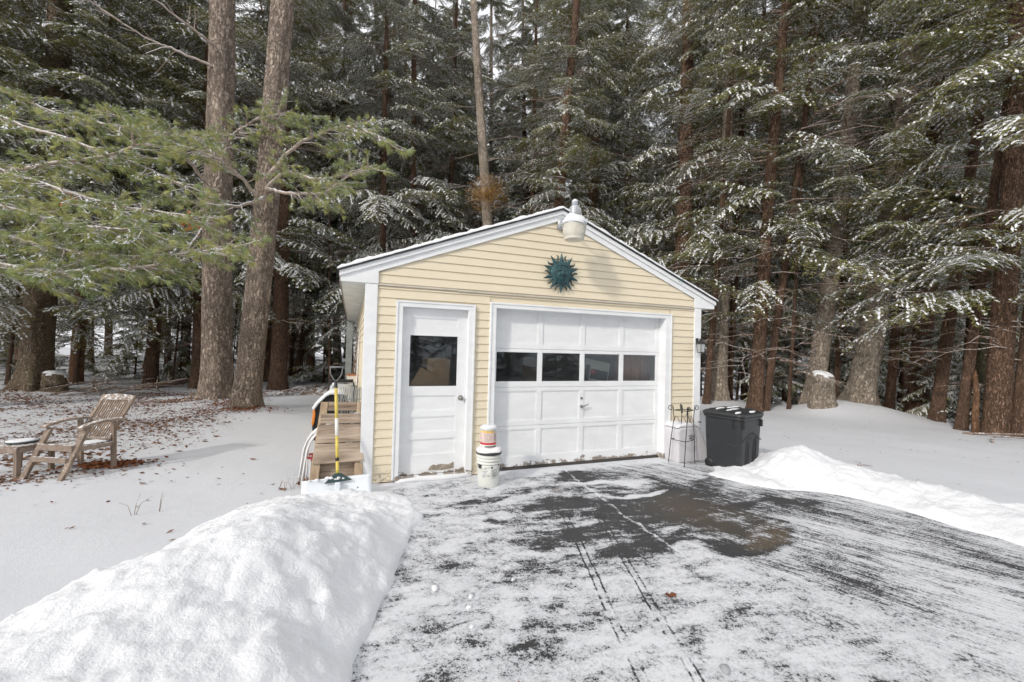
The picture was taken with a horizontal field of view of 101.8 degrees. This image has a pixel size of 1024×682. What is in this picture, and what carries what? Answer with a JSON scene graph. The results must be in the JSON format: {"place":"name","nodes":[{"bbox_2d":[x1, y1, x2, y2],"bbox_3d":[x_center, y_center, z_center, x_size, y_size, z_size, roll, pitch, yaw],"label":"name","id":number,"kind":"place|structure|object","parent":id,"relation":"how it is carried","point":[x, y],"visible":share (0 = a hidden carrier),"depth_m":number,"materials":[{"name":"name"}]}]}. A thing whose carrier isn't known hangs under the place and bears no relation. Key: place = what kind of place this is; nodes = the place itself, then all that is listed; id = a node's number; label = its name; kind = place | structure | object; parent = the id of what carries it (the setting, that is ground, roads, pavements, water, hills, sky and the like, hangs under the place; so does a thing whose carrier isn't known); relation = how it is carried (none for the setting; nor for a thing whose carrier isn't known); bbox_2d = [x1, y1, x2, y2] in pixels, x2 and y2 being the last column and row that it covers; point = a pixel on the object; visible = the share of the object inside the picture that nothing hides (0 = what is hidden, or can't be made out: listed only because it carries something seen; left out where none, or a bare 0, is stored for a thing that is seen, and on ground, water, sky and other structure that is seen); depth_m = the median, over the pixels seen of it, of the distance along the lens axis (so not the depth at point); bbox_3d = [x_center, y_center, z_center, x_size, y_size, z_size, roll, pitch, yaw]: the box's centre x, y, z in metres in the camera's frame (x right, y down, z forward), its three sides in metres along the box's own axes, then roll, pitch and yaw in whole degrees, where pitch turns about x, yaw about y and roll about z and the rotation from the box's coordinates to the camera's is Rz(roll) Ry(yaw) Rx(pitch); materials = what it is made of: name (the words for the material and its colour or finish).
{"place":"outdoors","nodes":[
{"label":"outdoors","id":0,"kind":"place"},
{"bbox_2d":[422,358,449,385],"bbox_3d":[-1.021,0.945,5.485,0.300,1.440,0.260,2,-1,-27],"label":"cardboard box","id":1,"kind":"object","parent":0,"point":[439,368],"visible":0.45,"depth_m":5.39,"materials":[{"name":"brown cardboard"}]},
{"bbox_2d":[0,0,1007,360],"label":"sky","id":2,"kind":"structure","parent":0,"point":[432,3],"materials":[{"name":"white"}]},
{"bbox_2d":[0,340,1023,621],"bbox_3d":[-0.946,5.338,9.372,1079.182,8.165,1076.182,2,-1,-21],"label":"snowy ground","id":3,"kind":"structure","parent":0,"point":[44,550],"depth_m":5.75,"materials":[{"name":"white snow"}]},
{"bbox_2d":[0,296,20,378],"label":"young hemlock","id":4,"kind":"object","parent":3,"relation":"on","point":[7,338],"visible":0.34,"depth_m":14.83,"materials":[{"name":"green plant"}]},
{"bbox_2d":[0,438,58,476],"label":"side table","id":5,"kind":"object","parent":3,"relation":"on","point":[17,451],"visible":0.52,"depth_m":4.75,"materials":[{"name":"brown wood"}]},
{"bbox_2d":[0,219,71,384],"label":"tree","id":6,"kind":"object","parent":3,"relation":"on","point":[9,363],"visible":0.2,"depth_m":13.35,"materials":[{"name":"brown plant"}]},
{"bbox_2d":[0,0,106,371],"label":"hemlock tree","id":7,"kind":"object","parent":3,"relation":"on","point":[16,348],"visible":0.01,"depth_m":16.45,"materials":[{"name":"green plant"}]},
{"bbox_2d":[39,370,69,392],"bbox_3d":[-12.756,1.316,11.628,0.685,1.001,0.652,2,-1,-21],"label":"tree stump","id":8,"kind":"object","parent":3,"relation":"on","point":[51,378],"visible":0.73,"depth_m":11.43,"materials":[{"name":"brown wood"}]},
{"bbox_2d":[3,134,136,384],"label":"tree","id":9,"kind":"object","parent":3,"relation":"on","point":[77,367],"visible":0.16,"depth_m":13.61,"materials":[{"name":"brown plant"}]},
{"bbox_2d":[18,394,136,480],"bbox_3d":[-5.139,1.127,4.986,0.542,0.919,0.832,1,-1,13],"label":"deck chair","id":10,"kind":"object","parent":3,"relation":"on","point":[89,432],"visible":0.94,"depth_m":5.05,"materials":[{"name":"brown wood"}]},
{"bbox_2d":[55,296,106,375],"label":"young hemlock","id":11,"kind":"object","parent":3,"relation":"on","point":[89,366],"visible":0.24,"depth_m":16.55,"materials":[{"name":"green plant"}]},
{"bbox_2d":[0,0,200,391],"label":"tree","id":12,"kind":"object","parent":3,"relation":"on","point":[56,74],"visible":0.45,"depth_m":11.70,"materials":[{"name":"green plant"}]},
{"bbox_2d":[0,0,200,381],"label":"hemlock tree","id":13,"kind":"object","parent":3,"relation":"on","point":[72,359],"visible":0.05,"depth_m":14.38,"materials":[{"name":"green plant"}]},
{"bbox_2d":[4,0,247,383],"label":"hemlock tree","id":14,"kind":"object","parent":3,"relation":"on","point":[151,364],"visible":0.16,"depth_m":14.05,"materials":[{"name":"green plant"}]},
{"bbox_2d":[95,302,168,379],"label":"young hemlock","id":15,"kind":"object","parent":3,"relation":"on","point":[136,361],"visible":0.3,"depth_m":16.15,"materials":[{"name":"green plant"}]},
{"bbox_2d":[0,86,272,304],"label":"white pine","id":16,"kind":"object","parent":3,"relation":"on","point":[84,233],"visible":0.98,"depth_m":6.76,"materials":[{"name":"green plant"}]},
{"bbox_2d":[86,2,206,368],"bbox_3d":[-16.107,-10.210,19.379,6.649,24.189,7.043,0,0,-21],"label":"hemlock tree","id":17,"kind":"object","parent":3,"relation":"on","point":[167,358],"depth_m":19.30,"materials":[{"name":"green plant"}]},
{"bbox_2d":[159,310,192,381],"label":"young hemlock","id":18,"kind":"object","parent":3,"relation":"on","point":[170,369],"visible":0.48,"depth_m":15.79,"materials":[{"name":"green plant"}]},
{"bbox_2d":[50,0,317,388],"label":"hemlock tree","id":19,"kind":"object","parent":3,"relation":"on","point":[179,35],"visible":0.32,"depth_m":13.26,"materials":[{"name":"green plant"}]},
{"bbox_2d":[70,0,306,399],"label":"white pine","id":20,"kind":"object","parent":3,"relation":"on","point":[216,378],"visible":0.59,"depth_m":10.94,"materials":[{"name":"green plant"}]},
{"bbox_2d":[0,488,422,681],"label":"snow bank","id":21,"kind":"structure","parent":3,"relation":"on","point":[291,588],"depth_m":2.07,"materials":[{"name":"white snow"}]},
{"bbox_2d":[174,0,345,381],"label":"hemlock tree","id":22,"kind":"object","parent":3,"relation":"on","point":[266,371],"visible":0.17,"depth_m":16.50,"materials":[{"name":"green plant"}]},
{"bbox_2d":[167,0,380,389],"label":"hemlock tree","id":23,"kind":"object","parent":3,"relation":"on","point":[278,377],"visible":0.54,"depth_m":14.23,"materials":[{"name":"green plant"}]},
{"bbox_2d":[136,0,415,408],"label":"white pine","id":24,"kind":"object","parent":3,"relation":"on","point":[247,390],"visible":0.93,"depth_m":9.35,"materials":[{"name":"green plant"}]},
{"bbox_2d":[275,385,327,395],"bbox_3d":[-6.363,1.582,13.323,2.300,0.360,1.400,2,-1,-21],"label":"debris heap","id":25,"kind":"object","parent":3,"relation":"on","point":[320,390],"visible":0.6,"depth_m":12.89,"materials":[{"name":"brown plant"}]},
{"bbox_2d":[236,0,372,373],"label":"hemlock tree","id":26,"kind":"object","parent":3,"relation":"on","point":[300,355],"visible":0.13,"depth_m":20.24,"materials":[{"name":"green plant"}]},
{"bbox_2d":[257,1,354,371],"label":"hemlock tree","id":27,"kind":"object","parent":3,"relation":"on","point":[310,360],"visible":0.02,"depth_m":21.90,"materials":[{"name":"green plant"}]},
{"bbox_2d":[288,0,349,375],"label":"hemlock tree","id":28,"kind":"object","parent":3,"relation":"on","point":[291,356],"visible":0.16,"depth_m":19.43,"materials":[{"name":"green plant"}]},
{"bbox_2d":[288,288,354,384],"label":"young hemlock","id":29,"kind":"object","parent":3,"relation":"on","point":[309,372],"visible":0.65,"depth_m":16.73,"materials":[{"name":"green plant"}]},
{"bbox_2d":[285,158,369,385],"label":"tree","id":30,"kind":"object","parent":3,"relation":"on","point":[329,346],"visible":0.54,"depth_m":15.01,"materials":[{"name":"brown plant"}]},
{"bbox_2d":[290,0,370,372],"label":"hemlock tree","id":31,"kind":"object","parent":3,"relation":"on","point":[336,331],"visible":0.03,"depth_m":21.83,"materials":[{"name":"green plant"}]},
{"bbox_2d":[311,388,349,443],"bbox_3d":[-2.338,1.175,5.394,0.466,1.070,0.580,2,-1,-21],"label":"garden hose","id":32,"kind":"object","parent":3,"relation":"on","point":[328,396],"visible":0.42,"depth_m":5.29,"materials":[{"name":"plastic"}]},
{"bbox_2d":[309,402,362,479],"bbox_3d":[-1.997,1.186,4.763,0.564,0.962,0.314,2,-1,-21],"label":"wooden pallet","id":33,"kind":"object","parent":3,"relation":"on","point":[323,465],"visible":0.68,"depth_m":4.75,"materials":[{"name":"brown wood"}]},
{"bbox_2d":[301,366,371,493],"bbox_3d":[-1.882,0.983,4.545,0.690,1.392,0.492,2,-1,-21],"label":"snow shovel","id":34,"kind":"object","parent":3,"relation":"on","point":[337,480],"visible":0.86,"depth_m":4.45,"materials":[{"name":"white plastic"}]},
{"bbox_2d":[289,0,409,373],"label":"hemlock tree","id":35,"kind":"object","parent":3,"relation":"on","point":[335,5],"visible":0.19,"depth_m":19.36,"materials":[{"name":"green plant"}]},
{"bbox_2d":[289,0,429,358],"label":"hemlock tree","id":36,"kind":"object","parent":3,"relation":"on","point":[348,107],"visible":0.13,"depth_m":17.22,"materials":[{"name":"green plant"}]},
{"bbox_2d":[291,0,463,354],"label":"hemlock tree","id":37,"kind":"object","parent":3,"relation":"on","point":[406,31],"visible":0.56,"depth_m":15.44,"materials":[{"name":"green plant"}]},
{"bbox_2d":[320,0,500,333],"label":"hemlock tree","id":38,"kind":"object","parent":3,"relation":"on","point":[438,127],"visible":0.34,"depth_m":16.88,"materials":[{"name":"green plant"}]},
{"bbox_2d":[387,0,475,241],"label":"hemlock tree","id":39,"kind":"object","parent":3,"relation":"on","point":[428,51],"visible":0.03,"depth_m":24.26,"materials":[{"name":"green plant"}]},
{"bbox_2d":[408,7,496,240],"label":"hemlock tree","id":40,"kind":"object","parent":3,"relation":"on","point":[446,177],"visible":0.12,"depth_m":21.57,"materials":[{"name":"green plant"}]},
{"bbox_2d":[390,0,517,249],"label":"hemlock tree","id":41,"kind":"object","parent":3,"relation":"on","point":[468,71],"visible":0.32,"depth_m":18.74,"materials":[{"name":"green plant"}]},
{"bbox_2d":[424,0,538,232],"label":"hemlock tree","id":42,"kind":"object","parent":3,"relation":"on","point":[493,47],"visible":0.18,"depth_m":21.93,"materials":[{"name":"green plant"}]},
{"bbox_2d":[430,0,558,228],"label":"hemlock tree","id":43,"kind":"object","parent":3,"relation":"on","point":[482,138],"visible":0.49,"depth_m":15.79,"materials":[{"name":"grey plant"}]},
{"bbox_2d":[465,173,507,217],"bbox_3d":[-0.913,-5.450,15.659,1.831,1.663,1.805,2,-1,-21],"label":"dead twig clump","id":44,"kind":"object","parent":43,"relation":"attached to","point":[485,194],"visible":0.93,"depth_m":15.55,"materials":[{"name":"brown plant"}]},
{"bbox_2d":[0,364,1022,539],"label":"leaf litter","id":45,"kind":"object","parent":3,"relation":"on","point":[104,463],"visible":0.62,"depth_m":7.79,"materials":[{"name":"brown plant"}]},
{"bbox_2d":[458,0,588,224],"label":"hemlock tree","id":46,"kind":"object","parent":3,"relation":"on","point":[501,82],"visible":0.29,"depth_m":19.34,"materials":[{"name":"green plant"}]},
{"bbox_2d":[337,206,717,483],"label":"garage","id":47,"kind":"structure","parent":3,"relation":"on","point":[490,305],"depth_m":5.65,"materials":[{"name":"yellow"}]},
{"bbox_2d":[409,335,444,382],"bbox_3d":[-1.749,0.783,7.392,1.000,1.800,0.400,2,-1,-21],"label":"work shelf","id":48,"kind":"object","parent":47,"relation":"on","point":[421,347],"depth_m":7.26,"materials":[{"name":"black"}]},
{"bbox_2d":[398,307,466,475],"bbox_3d":[-0.971,0.620,5.161,0.805,2.034,0.102,2,-1,-21],"label":"entry door","id":49,"kind":"structure","parent":47,"relation":"in","point":[431,436],"depth_m":5.17,"materials":[{"name":"white paint"}]},
{"bbox_2d":[544,253,577,292],"bbox_3d":[0.692,-0.931,5.687,0.543,0.570,0.086,2,-1,-21],"label":"sun plaque","id":50,"kind":"object","parent":47,"relation":"attached to","point":[560,272],"visible":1,"depth_m":5.69,"materials":[{"name":"teal metal"}]},
{"bbox_2d":[557,199,586,241],"bbox_3d":[0.745,-1.555,5.462,0.366,0.530,0.594,2,-1,-21],"label":"yard light","id":51,"kind":"object","parent":47,"relation":"attached to","point":[572,224],"visible":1,"depth_m":5.25,"materials":[{"name":"metal"}]},
{"bbox_2d":[494,309,659,467],"bbox_3d":[1.006,0.680,5.991,2.743,2.151,0.080,2,-1,-21],"label":"garage door","id":52,"kind":"structure","parent":47,"relation":"in","point":[538,422],"depth_m":5.96,"materials":[{"name":"white paint"}]},
{"bbox_2d":[584,358,609,380],"bbox_3d":[1.290,0.470,6.376,0.551,0.422,0.028,2,-1,-30],"label":"picture panel","id":53,"kind":"object","parent":47,"relation":"attached to","point":[595,370],"visible":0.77,"depth_m":6.36,"materials":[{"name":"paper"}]},
{"bbox_2d":[487,2,570,223],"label":"hemlock tree","id":54,"kind":"object","parent":3,"relation":"on","point":[522,112],"visible":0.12,"depth_m":20.71,"materials":[{"name":"green plant"}]},
{"bbox_2d":[495,0,571,218],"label":"hemlock tree","id":55,"kind":"object","parent":3,"relation":"on","point":[531,37],"visible":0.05,"depth_m":23.69,"materials":[{"name":"green plant"}]},
{"bbox_2d":[492,0,642,237],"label":"hemlock tree","id":56,"kind":"object","parent":3,"relation":"on","point":[567,153],"visible":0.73,"depth_m":14.89,"materials":[{"name":"green plant"}]},
{"bbox_2d":[518,0,650,245],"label":"hemlock tree","id":57,"kind":"object","parent":3,"relation":"on","point":[562,40],"visible":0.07,"depth_m":19.20,"materials":[{"name":"green plant"}]},
{"bbox_2d":[510,0,673,262],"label":"hemlock tree","id":58,"kind":"object","parent":3,"relation":"on","point":[591,198],"visible":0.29,"depth_m":16.79,"materials":[{"name":"green plant"}]},
{"bbox_2d":[553,0,714,276],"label":"hemlock tree","id":59,"kind":"object","parent":3,"relation":"on","point":[640,147],"visible":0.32,"depth_m":17.95,"materials":[{"name":"green plant"}]},
{"bbox_2d":[599,0,779,360],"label":"hemlock tree","id":60,"kind":"object","parent":3,"relation":"on","point":[684,116],"visible":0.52,"depth_m":14.85,"materials":[{"name":"green plant"}]},
{"bbox_2d":[642,0,789,383],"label":"hemlock tree","id":61,"kind":"object","parent":3,"relation":"on","point":[702,207],"visible":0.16,"depth_m":15.95,"materials":[{"name":"green plant"}]},
{"bbox_2d":[637,4,810,395],"bbox_3d":[8.450,-8.265,19.321,7.871,23.300,7.729,3,-2,-21],"label":"hemlock tree","id":62,"kind":"object","parent":3,"relation":"on","point":[671,245],"visible":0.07,"depth_m":19.04,"materials":[{"name":"green plant"}]},
{"bbox_2d":[649,0,807,403],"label":"hemlock tree","id":63,"kind":"object","parent":3,"relation":"on","point":[706,398],"visible":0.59,"depth_m":12.83,"materials":[{"name":"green plant"}]},
{"bbox_2d":[625,0,833,400],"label":"hemlock tree","id":64,"kind":"object","parent":3,"relation":"on","point":[719,387],"visible":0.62,"depth_m":13.33,"materials":[{"name":"green plant"}]},
{"bbox_2d":[659,0,832,399],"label":"hemlock tree","id":65,"kind":"object","parent":3,"relation":"on","point":[733,307],"visible":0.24,"depth_m":13.79,"materials":[{"name":"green plant"}]},
{"bbox_2d":[702,14,809,399],"bbox_3d":[11.707,-7.293,21.666,6.269,23.297,5.730,1,-1,29],"label":"hemlock tree","id":66,"kind":"object","parent":3,"relation":"on","point":[744,388],"visible":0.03,"depth_m":21.00,"materials":[{"name":"green plant"}]},
{"bbox_2d":[733,322,804,404],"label":"young hemlock","id":67,"kind":"object","parent":3,"relation":"on","point":[783,382],"visible":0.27,"depth_m":13.92,"materials":[{"name":"green plant"}]},
{"bbox_2d":[672,0,874,369],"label":"hemlock tree","id":68,"kind":"object","parent":3,"relation":"on","point":[748,282],"visible":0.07,"depth_m":15.10,"materials":[{"name":"green plant"}]},
{"bbox_2d":[654,0,913,411],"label":"hemlock tree","id":69,"kind":"object","parent":3,"relation":"on","point":[755,399],"visible":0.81,"depth_m":11.80,"materials":[{"name":"green plant"}]},
{"bbox_2d":[764,336,806,404],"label":"young hemlock","id":70,"kind":"object","parent":3,"relation":"on","point":[783,394],"visible":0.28,"depth_m":17.43,"materials":[{"name":"green plant"}]},
{"bbox_2d":[737,23,904,400],"bbox_3d":[14.060,-7.252,19.677,7.272,23.278,6.592,1,-1,2],"label":"hemlock tree","id":71,"kind":"object","parent":3,"relation":"on","point":[796,350],"visible":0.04,"depth_m":19.49,"materials":[{"name":"green plant"}]},
{"bbox_2d":[807,370,837,408],"bbox_3d":[8.436,1.397,11.294,0.720,1.204,0.665,2,-1,-21],"label":"tree stump","id":72,"kind":"object","parent":3,"relation":"on","point":[822,395],"visible":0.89,"depth_m":11.11,"materials":[{"name":"brown wood"}]},
{"bbox_2d":[718,0,933,410],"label":"hemlock tree","id":73,"kind":"object","parent":3,"relation":"on","point":[769,378],"visible":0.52,"depth_m":11.86,"materials":[{"name":"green plant"}]},
{"bbox_2d":[717,0,946,408],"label":"hemlock tree","id":74,"kind":"object","parent":3,"relation":"on","point":[789,398],"visible":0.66,"depth_m":11.78,"materials":[{"name":"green plant"}]},
{"bbox_2d":[691,0,987,404],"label":"hemlock tree","id":75,"kind":"object","parent":3,"relation":"on","point":[842,184],"visible":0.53,"depth_m":11.68,"materials":[{"name":"green plant"}]},
{"bbox_2d":[783,2,921,399],"bbox_3d":[13.933,-7.608,17.137,5.100,23.300,5.684,3,-2,-44],"label":"hemlock tree","id":76,"kind":"object","parent":3,"relation":"on","point":[850,298],"visible":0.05,"depth_m":16.94,"materials":[{"name":"green plant"}]},
{"bbox_2d":[749,19,979,397],"bbox_3d":[9.919,-9.246,12.449,4.970,23.289,4.980,1,-1,26],"label":"hemlock tree","id":77,"kind":"object","parent":3,"relation":"on","point":[837,367],"visible":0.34,"depth_m":12.29,"materials":[{"name":"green plant"}]},
{"bbox_2d":[708,445,1023,545],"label":"snow bank","id":78,"kind":"structure","parent":3,"relation":"on","point":[800,468],"depth_m":4.83,"materials":[{"name":"white snow"}]},
{"bbox_2d":[830,316,903,409],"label":"young hemlock","id":79,"kind":"object","parent":3,"relation":"on","point":[846,367],"visible":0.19,"depth_m":13.71,"materials":[{"name":"green plant"}]},
{"bbox_2d":[742,0,1023,405],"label":"hemlock tree","id":80,"kind":"object","parent":3,"relation":"on","point":[862,382],"visible":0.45,"depth_m":11.26,"materials":[{"name":"green plant"}]},
{"bbox_2d":[780,0,1023,430],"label":"hemlock tree","id":81,"kind":"object","parent":3,"relation":"on","point":[987,236],"visible":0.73,"depth_m":9.53,"materials":[{"name":"green plant"}]},
{"bbox_2d":[797,2,1006,409],"bbox_3d":[16.245,-8.334,17.472,7.094,25.599,7.448,5,-3,-21],"label":"hemlock tree","id":82,"kind":"object","parent":3,"relation":"on","point":[903,378],"visible":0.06,"depth_m":16.83,"materials":[{"name":"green plant"}]},
{"bbox_2d":[798,0,1023,414],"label":"hemlock tree","id":83,"kind":"object","parent":3,"relation":"on","point":[910,404],"visible":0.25,"depth_m":11.65,"materials":[{"name":"green plant"}]},
{"bbox_2d":[815,0,1023,435],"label":"hemlock tree","id":84,"kind":"object","parent":3,"relation":"on","point":[996,414],"visible":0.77,"depth_m":9.21,"materials":[{"name":"green plant"}]},
{"bbox_2d":[825,0,1021,409],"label":"hemlock tree","id":85,"kind":"object","parent":3,"relation":"on","point":[890,391],"visible":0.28,"depth_m":12.11,"materials":[{"name":"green plant"}]},
{"bbox_2d":[898,328,970,424],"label":"young hemlock","id":86,"kind":"object","parent":3,"relation":"on","point":[924,407],"visible":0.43,"depth_m":11.21,"materials":[{"name":"green plant"}]},
{"bbox_2d":[877,116,992,424],"bbox_3d":[11.322,-1.370,11.024,3.075,9.263,0.809,2,-1,-7],"label":"bent tree","id":87,"kind":"object","parent":3,"relation":"on","point":[981,356],"visible":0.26,"depth_m":10.98,"materials":[{"name":"brown plant"}]},
{"bbox_2d":[850,1,1021,422],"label":"hemlock tree","id":88,"kind":"object","parent":3,"relation":"on","point":[939,394],"visible":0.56,"depth_m":10.45,"materials":[{"name":"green plant"}]},
{"bbox_2d":[855,15,1023,402],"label":"hemlock tree","id":89,"kind":"object","parent":3,"relation":"on","point":[982,184],"visible":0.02,"depth_m":18.33,"materials":[{"name":"green plant"}]},
{"bbox_2d":[882,8,1023,421],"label":"hemlock tree","id":90,"kind":"object","parent":3,"relation":"on","point":[1022,257],"visible":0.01,"depth_m":17.94,"materials":[{"name":"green plant"}]},
{"bbox_2d":[926,360,983,420],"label":"young hemlock","id":91,"kind":"object","parent":3,"relation":"on","point":[950,413],"visible":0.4,"depth_m":10.48,"materials":[{"name":"green plant"}]},
{"bbox_2d":[890,0,1023,436],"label":"hemlock tree","id":92,"kind":"object","parent":3,"relation":"on","point":[1017,422],"visible":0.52,"depth_m":9.03,"materials":[{"name":"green plant"}]},
{"bbox_2d":[920,2,1023,380],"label":"hemlock tree","id":93,"kind":"object","parent":3,"relation":"on","point":[994,248],"visible":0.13,"depth_m":9.94,"materials":[{"name":"green plant"}]},
{"bbox_2d":[971,369,979,432],"bbox_3d":[10.293,1.386,9.239,0.150,1.523,0.148,2,-1,-21],"label":"broken snag","id":94,"kind":"object","parent":3,"relation":"on","point":[975,424],"visible":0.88,"depth_m":9.22,"materials":[{"name":"orange plant"}]},
{"bbox_2d":[603,351,649,380],"bbox_3d":[1.843,0.887,6.739,0.620,1.750,0.400,2,-1,-18],"label":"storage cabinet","id":95,"kind":"object","parent":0,"point":[636,367],"depth_m":6.57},
{"bbox_2d":[351,458,1023,681],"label":"driveway","id":96,"kind":"structure","parent":0,"point":[596,562],"depth_m":2.87,"materials":[{"name":"grey asphalt"}]},
{"bbox_2d":[476,446,501,487],"bbox_3d":[-0.278,1.471,4.931,0.307,0.453,0.305,2,-1,-21],"label":"plastic bucket","id":97,"kind":"object","parent":96,"relation":"on","point":[488,463],"visible":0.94,"depth_m":4.82,"materials":[{"name":"white plastic"}]},
{"bbox_2d":[480,424,496,447],"bbox_3d":[-0.281,1.120,4.954,0.205,0.256,0.200,2,-1,-21],"label":"pail","id":98,"kind":"object","parent":97,"relation":"on","point":[488,433],"visible":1,"depth_m":4.87,"materials":[{"name":"white plastic"}]},
{"bbox_2d":[665,420,706,462],"bbox_3d":[2.666,1.520,6.433,0.686,0.575,0.492,2,-1,-21],"label":"plastic bag","id":99,"kind":"object","parent":96,"relation":"on","point":[677,450],"visible":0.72,"depth_m":6.19,"materials":[{"name":"white plastic"}]},
{"bbox_2d":[703,406,763,466],"bbox_3d":[3.166,1.388,6.006,0.690,0.857,0.628,2,-1,-35],"label":"wheeled bin","id":100,"kind":"object","parent":96,"relation":"on","point":[733,438],"visible":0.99,"depth_m":5.81,"materials":[{"name":"grey plastic"}]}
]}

